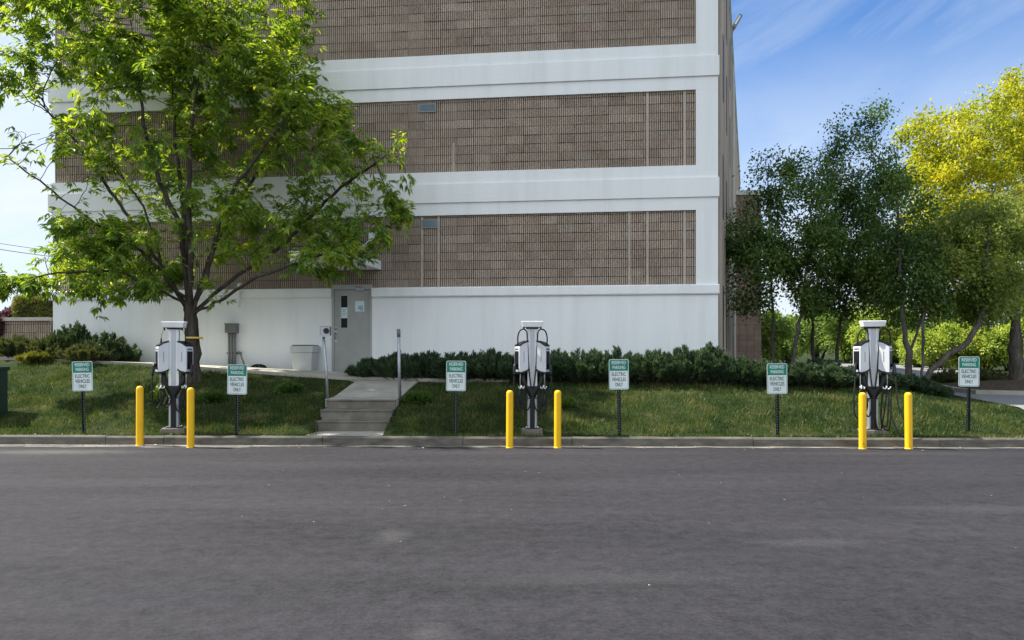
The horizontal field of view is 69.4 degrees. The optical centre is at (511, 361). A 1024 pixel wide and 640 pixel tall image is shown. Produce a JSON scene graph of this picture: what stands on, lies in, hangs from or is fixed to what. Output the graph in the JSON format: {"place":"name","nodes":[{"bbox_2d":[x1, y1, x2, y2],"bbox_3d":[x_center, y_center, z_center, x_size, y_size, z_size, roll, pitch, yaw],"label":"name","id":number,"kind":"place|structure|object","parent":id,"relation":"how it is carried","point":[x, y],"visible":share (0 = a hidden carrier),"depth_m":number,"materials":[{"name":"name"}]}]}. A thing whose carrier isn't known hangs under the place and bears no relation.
{"place":"outdoors","nodes":[
{"label":"outdoors","id":0,"kind":"place"},
{"bbox_2d":[0,357,508,382],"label":"path","id":1,"kind":"structure","parent":0,"point":[311,374],"depth_m":18.62,"materials":[{"name":"concrete"}]},
{"bbox_2d":[251,364,266,367],"bbox_3d":[-6.810,0.160,19.890,0.452,0.177,0.274,0,0,0],"label":"hose coil","id":2,"kind":"object","parent":1,"relation":"on","point":[259,365],"visible":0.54,"depth_m":19.80,"materials":[{"name":"black rubber"}]},
{"bbox_2d":[0,446,1023,639],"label":"road","id":3,"kind":"structure","parent":0,"point":[368,543],"depth_m":6.58,"materials":[{"name":"asphalt"}]},
{"bbox_2d":[506,390,512,447],"bbox_3d":[-0.042,1.080,13.866,0.146,1.080,0.146,0,0,-22],"label":"bollard","id":4,"kind":"object","parent":3,"relation":"on","point":[509,418],"visible":1,"depth_m":13.81,"materials":[{"name":"metal"}]},
{"bbox_2d":[0,435,1023,446],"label":"kerb","id":5,"kind":"structure","parent":3,"relation":"on","point":[517,441],"depth_m":14.17,"materials":[{"name":"concrete"}]},
{"bbox_2d":[0,444,1023,448],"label":"gutter","id":6,"kind":"object","parent":3,"relation":"on","point":[69,445],"visible":0.94,"depth_m":14.03,"materials":[{"name":"concrete"}]},
{"bbox_2d":[135,386,143,445],"bbox_3d":[-7.154,1.046,14.215,0.146,1.148,0.146,0,0,0],"label":"bollard","id":7,"kind":"object","parent":6,"relation":"on","point":[139,415],"visible":1,"depth_m":14.16,"materials":[{"name":"metal"}]},
{"bbox_2d":[186,388,194,447],"bbox_3d":[-6.042,1.056,13.906,0.146,1.128,0.146,0,0,6],"label":"bollard","id":8,"kind":"object","parent":6,"relation":"on","point":[190,413],"visible":1,"depth_m":13.85,"materials":[{"name":"metal"}]},
{"bbox_2d":[554,390,561,447],"bbox_3d":[0.857,1.080,13.863,0.146,1.080,0.146,0,0,-33],"label":"bollard","id":9,"kind":"object","parent":3,"relation":"on","point":[557,418],"visible":1,"depth_m":13.81,"materials":[{"name":"metal"}]},
{"bbox_2d":[858,392,866,448],"bbox_3d":[6.493,1.097,13.696,0.146,1.047,0.146,0,0,28],"label":"bollard","id":10,"kind":"object","parent":3,"relation":"on","point":[862,423],"visible":1,"depth_m":13.64,"materials":[{"name":"metal"}]},
{"bbox_2d":[904,392,912,448],"bbox_3d":[7.345,1.097,13.698,0.146,1.047,0.146,0,0,-19],"label":"bollard","id":11,"kind":"object","parent":3,"relation":"on","point":[908,417],"visible":1,"depth_m":13.65,"materials":[{"name":"metal"}]},
{"bbox_2d":[0,344,1023,437],"bbox_3d":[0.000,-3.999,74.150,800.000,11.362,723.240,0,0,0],"label":"ground","id":12,"kind":"structure","parent":0,"point":[389,428],"depth_m":15.82,"materials":[{"name":"plant"}]},
{"bbox_2d":[0,366,9,415],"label":"utility cabinet","id":13,"kind":"object","parent":12,"relation":"on","point":[4,388],"visible":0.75,"depth_m":15.66,"materials":[{"name":"metal"}]},
{"bbox_2d":[0,306,12,316],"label":"plum shrub","id":14,"kind":"object","parent":12,"relation":"on","point":[5,311],"visible":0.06,"depth_m":22.29,"materials":[{"name":"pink plant"}]},
{"bbox_2d":[0,333,41,357],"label":"juniper","id":15,"kind":"object","parent":12,"relation":"on","point":[9,346],"visible":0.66,"depth_m":19.42,"materials":[{"name":"green plant"}]},
{"bbox_2d":[0,317,52,340],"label":"planter wall","id":16,"kind":"structure","parent":12,"relation":"on","point":[31,328],"depth_m":21.04,"materials":[{"name":"brick"}]},
{"bbox_2d":[0,314,5,334],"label":"pink shrub","id":17,"kind":"object","parent":16,"relation":"on","point":[2,325],"visible":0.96,"depth_m":21.07,"materials":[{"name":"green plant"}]},
{"bbox_2d":[10,293,52,316],"bbox_3d":[-13.689,-1.514,21.657,1.640,0.954,1.314,0,0,0],"label":"clipped hedge","id":18,"kind":"object","parent":16,"relation":"on","point":[21,306],"visible":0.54,"depth_m":21.17,"materials":[{"name":"green plant"}]},
{"bbox_2d":[14,350,55,362],"bbox_3d":[-12.232,-0.107,18.983,0.908,0.377,0.809,0,0,0],"label":"yellow clump","id":19,"kind":"object","parent":12,"relation":"on","point":[32,356],"visible":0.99,"depth_m":18.82,"materials":[{"name":"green plant"}]},
{"bbox_2d":[16,333,70,358],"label":"juniper","id":20,"kind":"object","parent":12,"relation":"on","point":[38,344],"visible":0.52,"depth_m":19.39,"materials":[{"name":"green plant"}]},
{"bbox_2d":[41,319,99,347],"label":"juniper","id":21,"kind":"object","parent":12,"relation":"on","point":[69,336],"visible":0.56,"depth_m":19.83,"materials":[{"name":"green plant"}]},
{"bbox_2d":[72,361,92,434],"bbox_3d":[-8.510,0.890,14.686,0.385,1.780,0.047,-1,0,-6],"label":"parking sign","id":22,"kind":"object","parent":12,"relation":"on","point":[82,376],"visible":0.99,"depth_m":14.67,"materials":[{"name":"metal"}]},
{"bbox_2d":[54,341,122,361],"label":"juniper","id":23,"kind":"object","parent":12,"relation":"on","point":[86,351],"visible":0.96,"depth_m":19.03,"materials":[{"name":"green plant"}]},
{"bbox_2d":[77,331,142,359],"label":"juniper","id":24,"kind":"object","parent":12,"relation":"on","point":[110,343],"visible":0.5,"depth_m":19.64,"materials":[{"name":"green plant"}]},
{"bbox_2d":[110,347,142,361],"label":"juniper","id":25,"kind":"object","parent":12,"relation":"on","point":[131,355],"visible":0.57,"depth_m":19.77,"materials":[{"name":"green plant"}]},
{"bbox_2d":[146,382,168,402],"bbox_3d":[-7.774,0.676,16.281,0.542,0.513,0.503,0,0,0],"label":"weed clump","id":26,"kind":"object","parent":12,"relation":"on","point":[148,395],"visible":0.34,"depth_m":16.22,"materials":[{"name":"green plant"}]},
{"bbox_2d":[151,322,192,435],"bbox_3d":[-6.763,0.388,14.800,0.770,2.384,0.463,0,0,-13],"label":"charging station","id":27,"kind":"object","parent":12,"relation":"on","point":[174,355],"visible":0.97,"depth_m":14.72,"materials":[{"name":"metal"}]},
{"bbox_2d":[0,0,415,382],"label":"ash tree","id":28,"kind":"object","parent":12,"relation":"on","point":[144,62],"visible":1,"depth_m":17.26,"materials":[{"name":"green plant"}]},
{"bbox_2d":[196,389,228,402],"bbox_3d":[-6.679,0.783,16.493,0.732,0.342,0.669,0,0,-25],"label":"weed clump","id":29,"kind":"object","parent":12,"relation":"on","point":[216,395],"visible":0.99,"depth_m":16.36,"materials":[{"name":"green plant"}]},
{"bbox_2d":[227,364,246,434],"bbox_3d":[-5.429,0.953,14.607,0.385,1.780,0.048,1,0,-2],"label":"parking sign","id":30,"kind":"object","parent":12,"relation":"on","point":[236,380],"visible":0.99,"depth_m":14.59,"materials":[{"name":"metal"}]},
{"bbox_2d":[273,379,307,393],"bbox_3d":[-5.132,0.596,17.178,0.768,0.372,0.629,0,0,0],"label":"weed clump","id":31,"kind":"object","parent":12,"relation":"on","point":[288,386],"visible":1,"depth_m":17.06,"materials":[{"name":"green plant"}]},
{"bbox_2d":[290,345,320,370],"bbox_3d":[-5.486,-0.057,19.650,0.631,0.753,0.608,0,0,6],"label":"waste bin","id":32,"kind":"object","parent":12,"relation":"on","point":[305,357],"visible":0.82,"depth_m":19.39,"materials":[{"name":"plastic"}]},
{"bbox_2d":[305,399,395,435],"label":"concrete steps","id":33,"kind":"structure","parent":12,"relation":"on","point":[353,417],"depth_m":15.56,"materials":[{"name":"concrete"}]},
{"bbox_2d":[325,379,417,406],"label":"walkway","id":34,"kind":"structure","parent":12,"relation":"on","point":[370,389],"depth_m":17.41,"materials":[{"name":"concrete"}]},
{"bbox_2d":[320,326,330,398],"bbox_3d":[-4.073,0.051,16.157,0.230,1.630,0.149,0,0,0],"label":"door button post","id":35,"kind":"object","parent":34,"relation":"on","point":[325,331],"depth_m":16.17,"materials":[{"name":"metal"}]},
{"bbox_2d":[344,357,387,377],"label":"juniper","id":36,"kind":"object","parent":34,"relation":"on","point":[361,368],"visible":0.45,"depth_m":18.32,"materials":[{"name":"green plant"}]},
{"bbox_2d":[367,350,422,379],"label":"juniper","id":37,"kind":"object","parent":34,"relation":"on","point":[388,365],"visible":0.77,"depth_m":18.14,"materials":[{"name":"green plant"}]},
{"bbox_2d":[397,329,401,398],"bbox_3d":[-2.503,0.056,16.400,0.106,1.545,0.082,0,0,0],"label":"steel post","id":38,"kind":"object","parent":34,"relation":"on","point":[399,362],"visible":1,"depth_m":16.37,"materials":[{"name":"metal"}]},
{"bbox_2d":[48,0,763,371],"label":"office building","id":39,"kind":"structure","parent":12,"relation":"on","point":[570,166],"depth_m":19.63,"materials":[{"name":"brown brick"}]},
{"bbox_2d":[224,323,244,364],"bbox_3d":[-7.498,-0.359,20.201,0.687,1.358,0.226,0,0,9],"label":"electrical box","id":40,"kind":"object","parent":39,"relation":"attached to","point":[231,329],"visible":0.8,"depth_m":20.20,"materials":[{"name":"grey paint"}]},
{"bbox_2d":[334,286,368,371],"bbox_3d":[-4.332,-0.838,19.926,0.983,2.376,0.252,0,0,6],"label":"door","id":41,"kind":"structure","parent":39,"relation":"in","point":[351,307],"depth_m":19.99,"materials":[{"name":"paint"}]},
{"bbox_2d":[723,286,723,347],"bbox_3d":[5.878,-1.230,20.581,0.025,1.700,0.578,0,0,18],"label":"window","id":42,"kind":"structure","parent":39,"relation":"in","point":[723,286],"depth_m":20.44,"materials":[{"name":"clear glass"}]},
{"bbox_2d":[723,156,723,219],"bbox_3d":[5.878,-4.830,20.581,0.025,1.700,0.578,0,0,18],"label":"window","id":43,"kind":"structure","parent":39,"relation":"in","point":[723,156],"depth_m":20.44,"materials":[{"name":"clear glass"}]},
{"bbox_2d":[723,36,723,102],"bbox_3d":[5.878,-8.130,20.581,0.025,1.700,0.578,0,0,18],"label":"window","id":44,"kind":"structure","parent":39,"relation":"in","point":[723,36],"depth_m":20.44,"materials":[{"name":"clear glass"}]},
{"bbox_2d":[726,295,726,348],"bbox_3d":[6.844,-1.230,23.581,0.025,1.700,0.578,0,0,18],"label":"window","id":45,"kind":"structure","parent":39,"relation":"in","point":[726,295],"depth_m":23.30,"materials":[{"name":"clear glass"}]},
{"bbox_2d":[726,181,726,231],"bbox_3d":[6.844,-4.830,23.581,0.025,1.700,0.578,0,0,18],"label":"window","id":46,"kind":"structure","parent":39,"relation":"in","point":[726,181],"depth_m":23.30,"materials":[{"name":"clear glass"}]},
{"bbox_2d":[726,76,726,132],"bbox_3d":[6.844,-8.130,23.581,0.025,1.700,0.578,0,0,18],"label":"window","id":47,"kind":"structure","parent":39,"relation":"in","point":[726,76],"depth_m":23.30,"materials":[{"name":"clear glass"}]},
{"bbox_2d":[726,0,726,40],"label":"window","id":48,"kind":"structure","parent":39,"relation":"in","point":[726,0],"depth_m":23.30,"materials":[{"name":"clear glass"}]},
{"bbox_2d":[730,310,730,350],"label":"window","id":49,"kind":"structure","parent":39,"relation":"in","point":[730,310],"depth_m":27.73,"materials":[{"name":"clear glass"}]},
{"bbox_2d":[730,122,730,166],"bbox_3d":[8.099,-8.130,27.480,0.025,1.700,0.578,0,0,18],"label":"window","id":50,"kind":"structure","parent":39,"relation":"in","point":[730,122],"depth_m":27.73,"materials":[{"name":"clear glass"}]},
{"bbox_2d":[730,44,730,89],"bbox_3d":[8.099,-11.030,27.480,0.025,1.700,0.578,0,0,18],"label":"window","id":51,"kind":"structure","parent":39,"relation":"in","point":[730,44],"depth_m":27.73,"materials":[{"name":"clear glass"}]},
{"bbox_2d":[732,14,742,30],"bbox_3d":[9.097,-13.648,30.119,0.481,0.864,0.406,0,0,0],"label":"flood light","id":52,"kind":"object","parent":39,"relation":"attached to","point":[736,22],"visible":0.76,"depth_m":29.92,"materials":[{"name":"grey paint"}]},
{"bbox_2d":[400,390,433,403],"bbox_3d":[-2.114,0.812,16.494,0.742,0.369,0.642,0,0,0],"label":"weed clump","id":53,"kind":"object","parent":12,"relation":"on","point":[417,396],"visible":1,"depth_m":16.36,"materials":[{"name":"green plant"}]},
{"bbox_2d":[404,349,444,379],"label":"juniper","id":54,"kind":"object","parent":12,"relation":"on","point":[427,358],"visible":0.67,"depth_m":18.07,"materials":[{"name":"green plant"}]},
{"bbox_2d":[425,350,477,380],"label":"juniper","id":55,"kind":"object","parent":12,"relation":"on","point":[441,370],"visible":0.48,"depth_m":17.90,"materials":[{"name":"green plant"}]},
{"bbox_2d":[446,361,465,433],"bbox_3d":[-1.102,0.880,14.491,0.385,1.780,0.048,1,0,0],"label":"parking sign","id":56,"kind":"object","parent":12,"relation":"on","point":[455,376],"visible":1,"depth_m":14.47,"materials":[{"name":"metal"}]},
{"bbox_2d":[462,347,513,380],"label":"juniper","id":57,"kind":"object","parent":12,"relation":"on","point":[489,357],"visible":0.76,"depth_m":17.83,"materials":[{"name":"green plant"}]},
{"bbox_2d":[3,433,1021,449],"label":"leaf litter","id":58,"kind":"object","parent":12,"relation":"on","point":[512,448],"visible":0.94,"depth_m":14.08,"materials":[{"name":"plant"}]},
{"bbox_2d":[487,351,539,381],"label":"juniper","id":59,"kind":"object","parent":12,"relation":"on","point":[508,372],"visible":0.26,"depth_m":17.74,"materials":[{"name":"green plant"}]},
{"bbox_2d":[513,321,551,435],"bbox_3d":[0.401,0.388,14.612,0.770,2.384,0.452,0,0,0],"label":"charging station","id":60,"kind":"object","parent":12,"relation":"on","point":[532,355],"visible":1,"depth_m":14.52,"materials":[{"name":"metal"}]},
{"bbox_2d":[525,348,585,381],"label":"juniper","id":61,"kind":"object","parent":12,"relation":"on","point":[555,359],"visible":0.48,"depth_m":17.59,"materials":[{"name":"green plant"}]},
{"bbox_2d":[561,394,576,408],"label":"weed clump","id":62,"kind":"object","parent":12,"relation":"on","point":[567,401],"visible":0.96,"depth_m":15.82,"materials":[{"name":"green plant"}]},
{"bbox_2d":[557,346,608,381],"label":"juniper","id":63,"kind":"object","parent":12,"relation":"on","point":[583,373],"visible":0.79,"depth_m":17.54,"materials":[{"name":"green plant"}]},
{"bbox_2d":[589,345,644,382],"bbox_3d":[2.530,0.048,17.735,1.606,0.931,1.454,0,0,0],"label":"juniper","id":64,"kind":"object","parent":12,"relation":"on","point":[602,372],"visible":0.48,"depth_m":17.44,"materials":[{"name":"green plant"}]},
{"bbox_2d":[609,359,628,436],"bbox_3d":[2.085,0.848,14.405,0.385,1.780,0.048,-1,0,0],"label":"parking sign","id":65,"kind":"object","parent":12,"relation":"on","point":[618,375],"visible":0.98,"depth_m":14.39,"materials":[{"name":"metal"}]},
{"bbox_2d":[624,348,677,382],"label":"juniper","id":66,"kind":"object","parent":12,"relation":"on","point":[642,364],"visible":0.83,"depth_m":17.32,"materials":[{"name":"green plant"}]},
{"bbox_2d":[649,344,714,382],"bbox_3d":[4.061,0.039,17.597,1.721,0.958,1.421,0,0,0],"label":"juniper","id":67,"kind":"object","parent":12,"relation":"on","point":[683,356],"visible":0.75,"depth_m":17.30,"materials":[{"name":"green plant"}]},
{"bbox_2d":[689,341,738,382],"bbox_3d":[4.739,0.006,17.543,1.420,1.022,1.219,0,0,0],"label":"juniper","id":68,"kind":"object","parent":12,"relation":"on","point":[717,357],"visible":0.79,"depth_m":17.25,"materials":[{"name":"green plant"}]},
{"bbox_2d":[706,355,757,383],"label":"juniper","id":69,"kind":"object","parent":12,"relation":"on","point":[742,369],"visible":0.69,"depth_m":17.20,"materials":[{"name":"green plant"}]},
{"bbox_2d":[733,356,801,384],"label":"juniper","id":70,"kind":"object","parent":12,"relation":"on","point":[757,375],"visible":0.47,"depth_m":17.00,"materials":[{"name":"green plant"}]},
{"bbox_2d":[724,143,817,363],"bbox_3d":[7.523,-2.858,22.065,3.409,7.112,3.316,0,0,0],"label":"dark tree","id":71,"kind":"object","parent":12,"relation":"on","point":[752,255],"visible":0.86,"depth_m":21.73,"materials":[{"name":"green plant"}]},
{"bbox_2d":[767,363,786,436],"bbox_3d":[5.136,0.931,14.321,0.385,1.780,0.048,-1,0,3],"label":"parking sign","id":72,"kind":"object","parent":12,"relation":"on","point":[776,379],"visible":0.99,"depth_m":14.31,"materials":[{"name":"metal"}]},
{"bbox_2d":[761,310,794,362],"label":"background tree","id":73,"kind":"object","parent":12,"relation":"on","point":[782,333],"visible":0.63,"depth_m":53.98,"materials":[{"name":"green plant"}]},
{"bbox_2d":[775,313,818,363],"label":"background tree","id":74,"kind":"object","parent":12,"relation":"on","point":[803,343],"visible":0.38,"depth_m":60.76,"materials":[{"name":"green plant"}]},
{"bbox_2d":[756,146,858,364],"bbox_3d":[8.704,-2.790,21.779,2.714,7.060,3.175,0,0,0],"label":"dark tree","id":75,"kind":"object","parent":12,"relation":"on","point":[819,237],"visible":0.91,"depth_m":21.39,"materials":[{"name":"green plant"}]},
{"bbox_2d":[783,359,831,386],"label":"juniper","id":76,"kind":"object","parent":12,"relation":"on","point":[806,372],"visible":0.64,"depth_m":16.96,"materials":[{"name":"green plant"}]},
{"bbox_2d":[801,307,834,360],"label":"background tree","id":77,"kind":"object","parent":12,"relation":"on","point":[816,347],"visible":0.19,"depth_m":68.93,"materials":[{"name":"green plant"}]},
{"bbox_2d":[805,356,842,366],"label":"juniper","id":78,"kind":"object","parent":12,"relation":"on","point":[818,361],"visible":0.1,"depth_m":20.32,"materials":[{"name":"green plant"}]},
{"bbox_2d":[811,361,859,386],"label":"juniper","id":79,"kind":"object","parent":12,"relation":"on","point":[839,376],"visible":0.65,"depth_m":16.99,"materials":[{"name":"green plant"}]},
{"bbox_2d":[784,102,887,359],"bbox_3d":[10.671,-3.729,24.173,3.401,9.321,3.262,0,0,-42],"label":"dark tree","id":80,"kind":"object","parent":12,"relation":"on","point":[837,143],"visible":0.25,"depth_m":23.98,"materials":[{"name":"green plant"}]},
{"bbox_2d":[817,298,867,362],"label":"background tree","id":81,"kind":"object","parent":12,"relation":"on","point":[845,351],"visible":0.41,"depth_m":65.90,"materials":[{"name":"green plant"}]},
{"bbox_2d":[842,364,893,386],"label":"juniper","id":82,"kind":"object","parent":12,"relation":"on","point":[858,381],"visible":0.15,"depth_m":17.14,"materials":[{"name":"green plant"}]},
{"bbox_2d":[818,88,918,362],"bbox_3d":[11.079,-3.740,23.204,3.136,9.471,3.600,0,0,0],"label":"dark tree","id":83,"kind":"object","parent":12,"relation":"on","point":[843,307],"visible":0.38,"depth_m":22.92,"materials":[{"name":"green plant"}]},
{"bbox_2d":[844,303,901,355],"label":"background tree","id":84,"kind":"object","parent":12,"relation":"on","point":[883,335],"visible":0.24,"depth_m":61.38,"materials":[{"name":"green plant"}]},
{"bbox_2d":[853,320,904,436],"bbox_3d":[7.097,0.388,14.354,0.956,2.384,0.571,0,0,14],"label":"charging station","id":85,"kind":"object","parent":12,"relation":"on","point":[872,355],"visible":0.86,"depth_m":14.34,"materials":[{"name":"metal"}]},
{"bbox_2d":[871,305,920,362],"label":"background tree","id":86,"kind":"object","parent":12,"relation":"on","point":[895,358],"visible":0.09,"depth_m":64.94,"materials":[{"name":"green plant"}]},
{"bbox_2d":[879,369,914,389],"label":"juniper","id":87,"kind":"object","parent":12,"relation":"on","point":[905,381],"visible":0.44,"depth_m":17.57,"materials":[{"name":"green plant"}]},
{"bbox_2d":[847,159,970,374],"bbox_3d":[10.680,-2.186,20.211,2.852,6.747,3.104,0,0,-30],"label":"dark tree","id":88,"kind":"object","parent":12,"relation":"on","point":[917,281],"visible":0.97,"depth_m":19.77,"materials":[{"name":"green plant"}]},
{"bbox_2d":[896,327,940,366],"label":"roadside bush","id":89,"kind":"object","parent":12,"relation":"on","point":[901,349],"visible":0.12,"depth_m":52.03,"materials":[{"name":"green plant"}]},
{"bbox_2d":[902,373,938,395],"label":"juniper","id":90,"kind":"object","parent":12,"relation":"on","point":[924,385],"visible":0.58,"depth_m":18.00,"materials":[{"name":"green plant"}]},
{"bbox_2d":[908,321,961,369],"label":"roadside bush","id":91,"kind":"object","parent":12,"relation":"on","point":[935,348],"visible":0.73,"depth_m":45.41,"materials":[{"name":"green plant"}]},
{"bbox_2d":[927,381,954,397],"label":"juniper","id":92,"kind":"object","parent":12,"relation":"on","point":[946,391],"visible":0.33,"depth_m":18.25,"materials":[{"name":"green plant"}]},
{"bbox_2d":[884,64,1023,372],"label":"golden tree","id":93,"kind":"object","parent":12,"relation":"on","point":[942,162],"visible":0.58,"depth_m":39.70,"materials":[{"name":"yellow plant"}]},
{"bbox_2d":[924,300,993,331],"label":"background tree","id":94,"kind":"object","parent":12,"relation":"on","point":[950,322],"visible":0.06,"depth_m":59.51,"materials":[{"name":"green plant"}]},
{"bbox_2d":[906,188,1023,378],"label":"leaning tree","id":95,"kind":"object","parent":12,"relation":"on","point":[983,305],"visible":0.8,"depth_m":19.34,"materials":[{"name":"green plant"}]},
{"bbox_2d":[943,324,988,361],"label":"roadside bush","id":96,"kind":"object","parent":12,"relation":"on","point":[960,334],"visible":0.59,"depth_m":44.59,"materials":[{"name":"green plant"}]},
{"bbox_2d":[958,356,979,430],"bbox_3d":[8.991,0.795,14.570,0.385,1.780,0.048,0,0,7],"label":"parking sign","id":97,"kind":"object","parent":12,"relation":"on","point":[968,374],"visible":1,"depth_m":14.55,"materials":[{"name":"metal"}]},
{"bbox_2d":[942,385,1023,394],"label":"island kerb","id":98,"kind":"structure","parent":12,"relation":"on","point":[989,392],"depth_m":21.04,"materials":[{"name":"concrete"}]},
{"bbox_2d":[957,325,1009,370],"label":"roadside bush","id":99,"kind":"object","parent":12,"relation":"on","point":[995,355],"visible":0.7,"depth_m":44.20,"materials":[{"name":"green plant"}]},
{"bbox_2d":[974,290,1023,325],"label":"background tree","id":100,"kind":"object","parent":12,"relation":"on","point":[1008,316],"visible":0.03,"depth_m":60.45,"materials":[{"name":"green plant"}]},
{"bbox_2d":[985,318,1023,370],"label":"roadside bush","id":101,"kind":"object","parent":12,"relation":"on","point":[1005,367],"visible":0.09,"depth_m":44.53,"materials":[{"name":"green plant"}]},
{"bbox_2d":[1008,317,1023,350],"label":"roadside bush","id":102,"kind":"object","parent":12,"relation":"on","point":[1022,327],"visible":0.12,"depth_m":44.30,"materials":[{"name":"green plant"}]},
{"bbox_2d":[0,0,1023,326],"label":"sky","id":103,"kind":"structure","parent":0,"point":[797,62],"materials":[{"name":"blue"}]},
{"bbox_2d":[841,364,1023,408],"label":"side road","id":104,"kind":"structure","parent":0,"point":[1016,400],"depth_m":20.16,"materials":[{"name":"asphalt"}]},
{"bbox_2d":[940,378,1023,390],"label":"island ground","id":105,"kind":"structure","parent":0,"point":[1007,384],"depth_m":22.15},
{"bbox_2d":[931,368,955,382],"bbox_3d":[15.015,0.579,25.649,1.528,0.738,1.367,0,0,16],"label":"island shrub","id":106,"kind":"object","parent":105,"relation":"on","point":[942,376],"visible":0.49,"depth_m":25.38,"materials":[{"name":"green plant"}]},
{"bbox_2d":[947,368,1003,381],"bbox_3d":[15.749,0.526,25.016,1.962,0.784,1.399,0,0,0],"label":"island shrub","id":107,"kind":"object","parent":105,"relation":"on","point":[984,374],"visible":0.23,"depth_m":24.73,"materials":[{"name":"green plant"}]},
{"bbox_2d":[939,167,1023,379],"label":"island tree","id":108,"kind":"object","parent":105,"relation":"on","point":[1015,363],"visible":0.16,"depth_m":23.88,"materials":[{"name":"green plant"}]},
{"bbox_2d":[989,369,1008,378],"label":"island shrub","id":109,"kind":"object","parent":105,"relation":"on","point":[1005,374],"visible":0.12,"depth_m":25.14,"materials":[{"name":"green plant"}]}
]}

